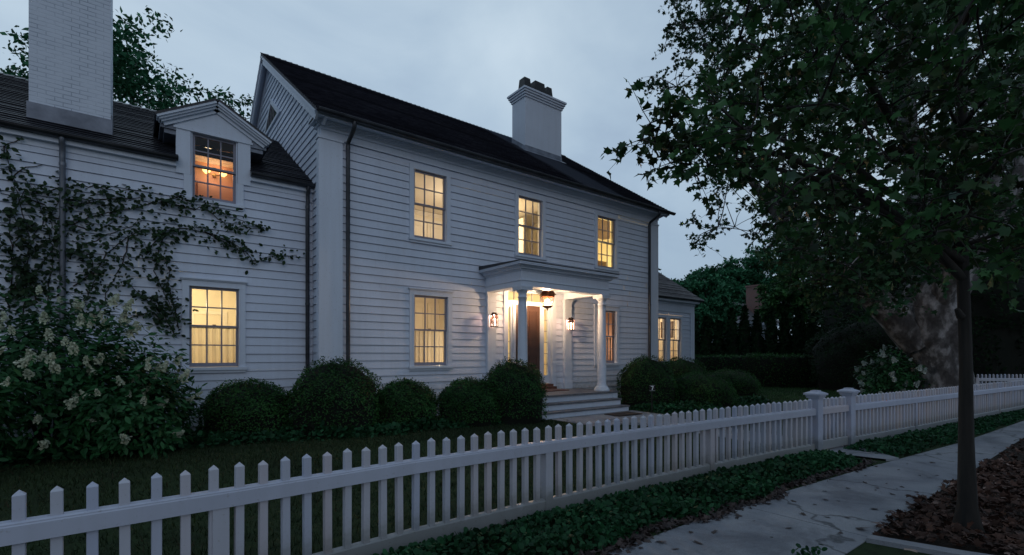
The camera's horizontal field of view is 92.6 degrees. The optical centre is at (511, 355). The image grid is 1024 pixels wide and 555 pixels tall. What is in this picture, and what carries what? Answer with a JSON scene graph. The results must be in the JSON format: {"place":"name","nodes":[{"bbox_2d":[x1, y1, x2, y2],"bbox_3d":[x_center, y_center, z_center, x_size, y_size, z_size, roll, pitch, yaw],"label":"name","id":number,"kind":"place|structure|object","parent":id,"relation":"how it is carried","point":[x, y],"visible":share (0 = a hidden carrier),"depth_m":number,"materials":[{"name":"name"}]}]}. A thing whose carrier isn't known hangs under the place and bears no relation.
{"place":"outdoors","nodes":[
{"label":"outdoors","id":0,"kind":"place"},
{"bbox_2d":[0,388,1023,554],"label":"lawn","id":1,"kind":"structure","parent":0,"point":[865,548],"depth_m":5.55,"materials":[{"name":"green plant"}]},
{"bbox_2d":[0,63,28,78],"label":"leafy tree","id":2,"kind":"object","parent":1,"relation":"on","point":[13,67],"visible":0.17,"depth_m":18.63,"materials":[{"name":"green plant"}]},
{"bbox_2d":[0,346,68,460],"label":"hydrangea bush","id":3,"kind":"object","parent":1,"relation":"on","point":[14,385],"visible":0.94,"depth_m":6.13,"materials":[{"name":"green plant"}]},
{"bbox_2d":[0,274,194,459],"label":"hydrangea bush","id":4,"kind":"object","parent":1,"relation":"on","point":[54,361],"visible":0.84,"depth_m":6.87,"materials":[{"name":"green plant"}]},
{"bbox_2d":[0,5,250,118],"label":"leafy tree","id":5,"kind":"object","parent":1,"relation":"on","point":[131,84],"visible":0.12,"depth_m":22.15,"materials":[{"name":"green plant"}]},
{"bbox_2d":[48,347,206,459],"bbox_3d":[-5.607,0.686,7.261,1.871,1.610,1.884,0,0,-37],"label":"hydrangea bush","id":6,"kind":"object","parent":1,"relation":"on","point":[154,406],"visible":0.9,"depth_m":6.93,"materials":[{"name":"green plant"}]},
{"bbox_2d":[195,377,292,439],"bbox_3d":[-4.813,0.925,8.979,1.688,1.071,1.671,0,0,-37],"label":"boxwood shrub","id":7,"kind":"object","parent":1,"relation":"on","point":[247,405],"visible":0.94,"depth_m":8.50,"materials":[{"name":"green plant"}]},
{"bbox_2d":[239,94,253,111],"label":"leafy tree","id":8,"kind":"object","parent":1,"relation":"on","point":[248,103],"depth_m":26.68,"materials":[{"name":"green plant"}]},
{"bbox_2d":[0,416,545,467],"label":"ground cover","id":9,"kind":"object","parent":1,"relation":"on","point":[387,428],"visible":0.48,"depth_m":8.26,"materials":[{"name":"green plant"}]},
{"bbox_2d":[284,356,382,436],"bbox_3d":[-3.357,0.730,9.355,1.886,1.461,1.834,0,0,-37],"label":"boxwood shrub","id":10,"kind":"object","parent":1,"relation":"on","point":[340,393],"visible":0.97,"depth_m":8.81,"materials":[{"name":"green plant"}]},
{"bbox_2d":[0,0,704,440],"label":"house","id":11,"kind":"structure","parent":1,"relation":"on","point":[396,222],"depth_m":10.88,"materials":[{"name":"white paint"}]},
{"bbox_2d":[0,135,304,382],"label":"climbing vine","id":12,"kind":"object","parent":11,"relation":"attached to","point":[26,276],"visible":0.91,"depth_m":8.38,"materials":[{"name":"green plant"}]},
{"bbox_2d":[192,327,235,362],"bbox_3d":[-5.887,-0.189,9.661,0.850,0.738,0.076,0,0,-37],"label":"cafe curtain","id":13,"kind":"object","parent":11,"relation":"hanging from","point":[214,352],"visible":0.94,"depth_m":9.66,"materials":[{"name":"beige fabric"}]},
{"bbox_2d":[180,276,247,372],"bbox_3d":[-5.820,-0.571,9.573,1.130,1.812,0.261,0,0,-37],"label":"window","id":14,"kind":"structure","parent":11,"relation":"in","point":[188,283],"depth_m":9.53,"materials":[{"name":"white paint"}]},
{"bbox_2d":[202,169,226,177],"bbox_3d":[-6.596,-4.048,10.859,0.480,0.163,0.225,0,0,-37],"label":"wall sconce","id":15,"kind":"object","parent":11,"relation":"attached to","point":[215,175],"depth_m":10.84,"materials":[{"name":"gold metal"}]},
{"bbox_2d":[184,132,244,211],"bbox_3d":[-5.822,-3.573,9.576,1.010,1.375,0.255,0,0,-37],"label":"window","id":16,"kind":"structure","parent":11,"relation":"in","point":[224,204],"depth_m":9.54,"materials":[{"name":"white paint"}]},
{"bbox_2d":[264,99,280,134],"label":"attic window","id":17,"kind":"structure","parent":11,"relation":"in","point":[273,111],"depth_m":13.82,"materials":[{"name":"white paint"}]},
{"bbox_2d":[414,331,442,361],"bbox_3d":[-2.040,-0.214,11.849,0.920,0.828,0.074,0,0,-37],"label":"cafe curtain","id":18,"kind":"object","parent":11,"relation":"hanging from","point":[419,341],"visible":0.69,"depth_m":11.88,"materials":[{"name":"beige fabric"}]},
{"bbox_2d":[408,163,451,247],"bbox_3d":[-1.990,-3.560,11.751,1.140,1.830,0.255,0,0,-37],"label":"window","id":19,"kind":"structure","parent":11,"relation":"in","point":[445,241],"depth_m":11.78,"materials":[{"name":"white paint"}]},
{"bbox_2d":[408,287,453,370],"bbox_3d":[-1.973,-0.611,11.761,1.200,1.932,0.261,0,0,-37],"label":"window","id":20,"kind":"structure","parent":11,"relation":"in","point":[434,294],"depth_m":11.75,"materials":[{"name":"white paint"}]},
{"bbox_2d":[490,312,497,326],"bbox_3d":[-0.468,-0.922,12.608,0.157,0.366,0.182,0,0,-37],"label":"wall lantern","id":21,"kind":"object","parent":11,"relation":"attached to","point":[494,318],"depth_m":12.59,"materials":[{"name":"glass"}]},
{"bbox_2d":[516,305,539,378],"bbox_3d":[0.457,-0.297,13.671,0.870,2.195,0.130,0,0,-37],"label":"front door","id":22,"kind":"structure","parent":11,"relation":"in","point":[533,312],"depth_m":13.79,"materials":[{"name":"brown paint"}]},
{"bbox_2d":[514,190,546,262],"bbox_3d":[0.472,-3.560,13.635,1.140,1.830,0.255,0,0,-37],"label":"window","id":23,"kind":"structure","parent":11,"relation":"in","point":[541,257],"depth_m":13.69,"materials":[{"name":"white paint"}]},
{"bbox_2d":[539,290,555,310],"bbox_3d":[0.940,-1.512,12.958,0.467,0.650,0.405,0,0,-37],"label":"porch lantern","id":24,"kind":"object","parent":11,"relation":"hanging from","point":[547,294],"visible":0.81,"depth_m":12.86,"materials":[{"name":"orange metal"}]},
{"bbox_2d":[542,389,568,391],"bbox_3d":[0.943,0.951,13.332,1.200,0.025,0.530,0,0,-37],"label":"doormat","id":25,"kind":"object","parent":11,"relation":"on","point":[549,390],"visible":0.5,"depth_m":13.42,"materials":[{"name":"brown fabric"}]},
{"bbox_2d":[567,317,574,329],"bbox_3d":[1.708,-0.922,14.273,0.157,0.366,0.182,0,0,-37],"label":"wall lantern","id":26,"kind":"object","parent":11,"relation":"attached to","point":[570,323],"depth_m":14.27,"materials":[{"name":"brown"}]},
{"bbox_2d":[598,261,605,265],"bbox_3d":[2.693,-2.680,16.887,1.600,1.280,0.050,0,0,-37],"label":"headboard","id":27,"kind":"object","parent":11,"relation":"in","point":[603,263],"visible":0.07,"depth_m":17.23,"materials":[{"name":"beige paint"}]},
{"bbox_2d":[598,219,609,239],"bbox_3d":[2.866,-4.030,15.640,0.820,0.640,0.001,0,0,-37],"label":"roman blind","id":28,"kind":"object","parent":11,"relation":"attached to","point":[604,228],"visible":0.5,"depth_m":15.69,"materials":[{"name":"beige fabric"}]},
{"bbox_2d":[594,211,619,273],"bbox_3d":[2.950,-3.560,15.531,1.140,1.830,0.255,0,0,-37],"label":"window","id":29,"kind":"structure","parent":11,"relation":"in","point":[614,268],"depth_m":15.62,"materials":[{"name":"white paint"}]},
{"bbox_2d":[593,304,620,366],"bbox_3d":[2.955,-0.611,15.532,1.210,1.932,0.261,0,0,-37],"label":"window","id":30,"kind":"structure","parent":11,"relation":"in","point":[614,310],"depth_m":15.72,"materials":[{"name":"white paint"}]},
{"bbox_2d":[606,337,610,360],"bbox_3d":[3.087,-0.200,15.803,0.310,0.800,0.030,0,0,-37],"label":"louvred shutter","id":31,"kind":"object","parent":11,"relation":"attached to","point":[610,349],"visible":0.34,"depth_m":15.85,"materials":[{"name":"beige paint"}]},
{"bbox_2d":[659,340,661,359],"bbox_3d":[5.846,-0.189,19.784,0.790,0.978,0.075,0,0,-37],"label":"cafe curtain","id":32,"kind":"object","parent":11,"relation":"hanging from","point":[660,348],"visible":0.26,"depth_m":19.96,"materials":[{"name":"beige fabric"}]},
{"bbox_2d":[658,314,667,361],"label":"window","id":33,"kind":"structure","parent":11,"relation":"in","point":[664,318],"depth_m":19.88,"materials":[{"name":"white paint"}]},
{"bbox_2d":[670,339,676,360],"bbox_3d":[6.649,-0.189,20.398,0.770,0.978,0.075,0,0,-37],"label":"cafe curtain","id":34,"kind":"object","parent":11,"relation":"hanging from","point":[675,349],"visible":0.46,"depth_m":20.41,"materials":[{"name":"beige fabric"}]},
{"bbox_2d":[668,315,682,360],"bbox_3d":[6.716,-0.617,20.301,1.050,2.065,0.255,0,0,-37],"label":"window","id":35,"kind":"structure","parent":11,"relation":"in","point":[679,319],"depth_m":20.46,"materials":[{"name":"white paint"}]},
{"bbox_2d":[376,376,438,427],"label":"boxwood shrub","id":36,"kind":"object","parent":1,"relation":"on","point":[404,399],"visible":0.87,"depth_m":9.58,"materials":[{"name":"green plant"}]},
{"bbox_2d":[0,390,827,554],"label":"picket fence","id":37,"kind":"object","parent":1,"relation":"on","point":[57,524],"visible":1,"depth_m":4.16,"materials":[{"name":"white paint"}]},
{"bbox_2d":[823,396,848,448],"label":"garden gate","id":38,"kind":"structure","parent":37,"relation":"attached to","point":[835,409],"depth_m":8.30,"materials":[{"name":"white paint"}]},
{"bbox_2d":[435,376,500,426],"bbox_3d":[-0.917,0.939,10.440,1.528,1.041,1.541,0,0,-37],"label":"boxwood shrub","id":39,"kind":"object","parent":1,"relation":"on","point":[469,401],"visible":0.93,"depth_m":9.96,"materials":[{"name":"green plant"}]},
{"bbox_2d":[482,356,548,424],"bbox_3d":[0.032,0.731,10.818,1.686,1.459,1.622,0,0,-37],"label":"boxwood shrub","id":40,"kind":"object","parent":1,"relation":"on","point":[519,393],"visible":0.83,"depth_m":10.29,"materials":[{"name":"green plant"}]},
{"bbox_2d":[373,449,861,554],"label":"ground cover","id":41,"kind":"object","parent":1,"relation":"on","point":[523,533],"visible":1,"depth_m":4.66,"materials":[{"name":"green plant"}]},
{"bbox_2d":[615,354,678,406],"bbox_3d":[3.914,0.696,14.176,1.895,1.529,1.832,0,0,-37],"label":"boxwood shrub","id":42,"kind":"object","parent":1,"relation":"on","point":[640,375],"visible":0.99,"depth_m":13.66,"materials":[{"name":"green plant"}]},
{"bbox_2d":[649,385,654,411],"bbox_3d":[3.574,1.120,12.499,0.150,0.730,0.032,0,0,-2],"label":"number sign","id":43,"kind":"object","parent":1,"relation":"on","point":[651,388],"visible":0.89,"depth_m":12.49,"materials":[{"name":"black metal"}]},
{"bbox_2d":[664,355,707,377],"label":"boxwood shrub","id":44,"kind":"object","parent":1,"relation":"on","point":[682,365],"visible":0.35,"depth_m":15.53,"materials":[{"name":"green plant"}]},
{"bbox_2d":[629,394,771,413],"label":"ground cover","id":45,"kind":"object","parent":1,"relation":"on","point":[674,406],"visible":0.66,"depth_m":13.08,"materials":[{"name":"green plant"}]},
{"bbox_2d":[668,270,733,300],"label":"leafy tree","id":46,"kind":"object","parent":1,"relation":"on","point":[694,275],"visible":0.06,"depth_m":52.40,"materials":[{"name":"green plant"}]},
{"bbox_2d":[674,370,738,407],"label":"boxwood shrub","id":47,"kind":"object","parent":1,"relation":"on","point":[701,387],"visible":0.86,"depth_m":13.68,"materials":[{"name":"green plant"}]},
{"bbox_2d":[685,274,741,337],"bbox_3d":[16.119,-2.540,41.224,7.712,8.500,6.028,0,0,-37],"label":"leafy tree","id":48,"kind":"object","parent":1,"relation":"on","point":[717,303],"visible":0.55,"depth_m":39.30,"materials":[{"name":"green plant"}]},
{"bbox_2d":[565,458,876,554],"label":"leaf litter","id":49,"kind":"object","parent":1,"relation":"on","point":[776,492],"visible":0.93,"depth_m":4.85,"materials":[{"name":"brown plant"}]},
{"bbox_2d":[552,410,898,460],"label":"front walk","id":50,"kind":"structure","parent":1,"relation":"on","point":[602,418],"depth_m":10.73,"materials":[{"name":"stone"}]},
{"bbox_2d":[605,411,642,415],"bbox_3d":[2.729,1.428,11.985,0.841,0.016,0.480,0,0,-35],"label":"doormat","id":51,"kind":"object","parent":50,"relation":"on","point":[627,413],"visible":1,"depth_m":11.99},
{"bbox_2d":[684,255,767,303],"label":"leafy tree","id":52,"kind":"object","parent":1,"relation":"on","point":[738,291],"visible":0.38,"depth_m":56.35,"materials":[{"name":"green plant"}]},
{"bbox_2d":[722,306,739,356],"bbox_3d":[14.748,-0.833,32.864,1.553,4.942,1.532,0,0,-37],"label":"arborvitae","id":53,"kind":"object","parent":1,"relation":"on","point":[731,335],"visible":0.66,"depth_m":32.57,"materials":[{"name":"green plant"}]},
{"bbox_2d":[708,367,762,395],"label":"boxwood shrub","id":54,"kind":"object","parent":1,"relation":"on","point":[745,383],"visible":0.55,"depth_m":17.33,"materials":[{"name":"green plant"}]},
{"bbox_2d":[736,304,751,356],"bbox_3d":[15.519,-0.917,32.575,1.381,5.035,1.363,0,0,-37],"label":"arborvitae","id":55,"kind":"object","parent":1,"relation":"on","point":[745,336],"visible":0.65,"depth_m":32.34,"materials":[{"name":"green plant"}]},
{"bbox_2d":[621,386,877,435],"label":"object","id":56,"kind":"structure","parent":1,"relation":"on","point":[799,393],"depth_m":17.62,"materials":[{"name":"green plant"}]},
{"bbox_2d":[695,351,818,387],"bbox_3d":[10.912,0.675,23.063,9.887,1.774,1.625,0,0,16],"label":"clipped hedge","id":57,"kind":"object","parent":1,"relation":"on","point":[783,370],"visible":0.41,"depth_m":22.23,"materials":[{"name":"green plant"}]},
{"bbox_2d":[750,309,765,356],"bbox_3d":[16.164,-0.717,32.275,1.352,4.634,1.288,0,0,-37],"label":"arborvitae","id":58,"kind":"object","parent":1,"relation":"on","point":[757,341],"visible":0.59,"depth_m":32.08,"materials":[{"name":"green plant"}]},
{"bbox_2d":[720,243,812,320],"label":"leafy tree","id":59,"kind":"object","parent":1,"relation":"on","point":[751,259],"visible":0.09,"depth_m":57.58,"materials":[{"name":"green plant"}]},
{"bbox_2d":[762,305,779,356],"bbox_3d":[17.039,-0.854,32.153,1.458,4.908,1.450,0,0,-37],"label":"arborvitae","id":60,"kind":"object","parent":1,"relation":"on","point":[771,339],"visible":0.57,"depth_m":31.86,"materials":[{"name":"green plant"}]},
{"bbox_2d":[777,310,792,355],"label":"arborvitae","id":61,"kind":"object","parent":1,"relation":"on","point":[785,341],"visible":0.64,"depth_m":31.61,"materials":[{"name":"green plant"}]},
{"bbox_2d":[753,265,826,332],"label":"leafy tree","id":62,"kind":"object","parent":1,"relation":"on","point":[779,299],"visible":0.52,"depth_m":40.09,"materials":[{"name":"green plant"}]},
{"bbox_2d":[789,306,805,356],"bbox_3d":[18.475,-0.810,31.546,1.531,4.820,1.634,0,0,-37],"label":"arborvitae","id":63,"kind":"object","parent":1,"relation":"on","point":[797,332],"visible":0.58,"depth_m":31.30,"materials":[{"name":"green plant"}]},
{"bbox_2d":[600,0,1023,533],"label":"young maple tree","id":64,"kind":"object","parent":1,"relation":"on","point":[963,141],"visible":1,"depth_m":3.81,"materials":[{"name":"green plant"}]},
{"bbox_2d":[638,0,1023,390],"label":"plane tree","id":65,"kind":"object","parent":1,"relation":"on","point":[917,320],"visible":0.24,"depth_m":12.38,"materials":[{"name":"green plant"}]},
{"bbox_2d":[803,311,912,393],"bbox_3d":[15.032,-0.209,20.174,5.251,3.364,5.041,0,0,-37],"label":"rounded evergreen","id":66,"kind":"object","parent":1,"relation":"on","point":[839,351],"visible":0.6,"depth_m":19.42,"materials":[{"name":"green plant"}]},
{"bbox_2d":[804,241,947,337],"bbox_3d":[21.964,-3.041,27.215,9.649,9.003,9.215,0,0,-37],"label":"evergreen tree","id":67,"kind":"object","parent":1,"relation":"on","point":[826,315],"visible":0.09,"depth_m":27.36,"materials":[{"name":"green plant"}]},
{"bbox_2d":[853,344,934,394],"bbox_3d":[11.830,0.546,15.117,2.549,2.055,2.124,0,0,-37],"label":"hydrangea bush","id":68,"kind":"object","parent":1,"relation":"on","point":[888,378],"visible":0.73,"depth_m":14.79,"materials":[{"name":"green plant"}]},
{"bbox_2d":[837,380,1023,445],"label":"picket fence","id":69,"kind":"object","parent":1,"relation":"on","point":[878,415],"visible":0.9,"depth_m":10.00,"materials":[{"name":"white paint"}]},
{"bbox_2d":[843,408,1023,456],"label":"ground cover","id":70,"kind":"object","parent":1,"relation":"on","point":[888,444],"visible":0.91,"depth_m":8.84,"materials":[{"name":"green plant"}]},
{"bbox_2d":[871,438,1023,554],"bbox_3d":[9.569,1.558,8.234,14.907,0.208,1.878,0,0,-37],"label":"leaf litter","id":71,"kind":"object","parent":1,"relation":"on","point":[1000,506],"visible":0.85,"depth_m":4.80,"materials":[{"name":"brown plant"}]},
{"bbox_2d":[866,535,990,554],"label":"verge curb","id":72,"kind":"structure","parent":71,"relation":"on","point":[903,544],"depth_m":4.03,"materials":[{"name":"concrete"}]},
{"bbox_2d":[873,242,1023,382],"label":"evergreen tree","id":73,"kind":"object","parent":1,"relation":"on","point":[998,335],"visible":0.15,"depth_m":19.53,"materials":[{"name":"green plant"}]},
{"bbox_2d":[899,208,1023,267],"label":"leafy tree","id":74,"kind":"object","parent":1,"relation":"on","point":[1001,237],"visible":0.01,"depth_m":30.22,"materials":[{"name":"green plant"}]},
{"bbox_2d":[975,374,1023,383],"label":"picket fence","id":75,"kind":"object","parent":1,"relation":"on","point":[985,379],"visible":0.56,"depth_m":18.55,"materials":[{"name":"white paint"}]},
{"bbox_2d":[0,0,1023,334],"label":"sky","id":76,"kind":"structure","parent":0,"point":[462,60],"materials":[{"name":"grey"}]},
{"bbox_2d":[712,284,778,341],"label":"neighbour house","id":77,"kind":"structure","parent":0,"point":[751,299],"depth_m":46.88,"materials":[{"name":"white paint"}]},
{"bbox_2d":[608,421,1023,554],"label":"sidewalk","id":78,"kind":"structure","parent":0,"point":[824,522],"depth_m":4.95,"materials":[{"name":"concrete"}]},
{"bbox_2d":[791,543,827,554],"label":"weed","id":79,"kind":"object","parent":78,"relation":"on","point":[813,550],"visible":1,"depth_m":3.88,"materials":[{"name":"green plant"}]}
]}

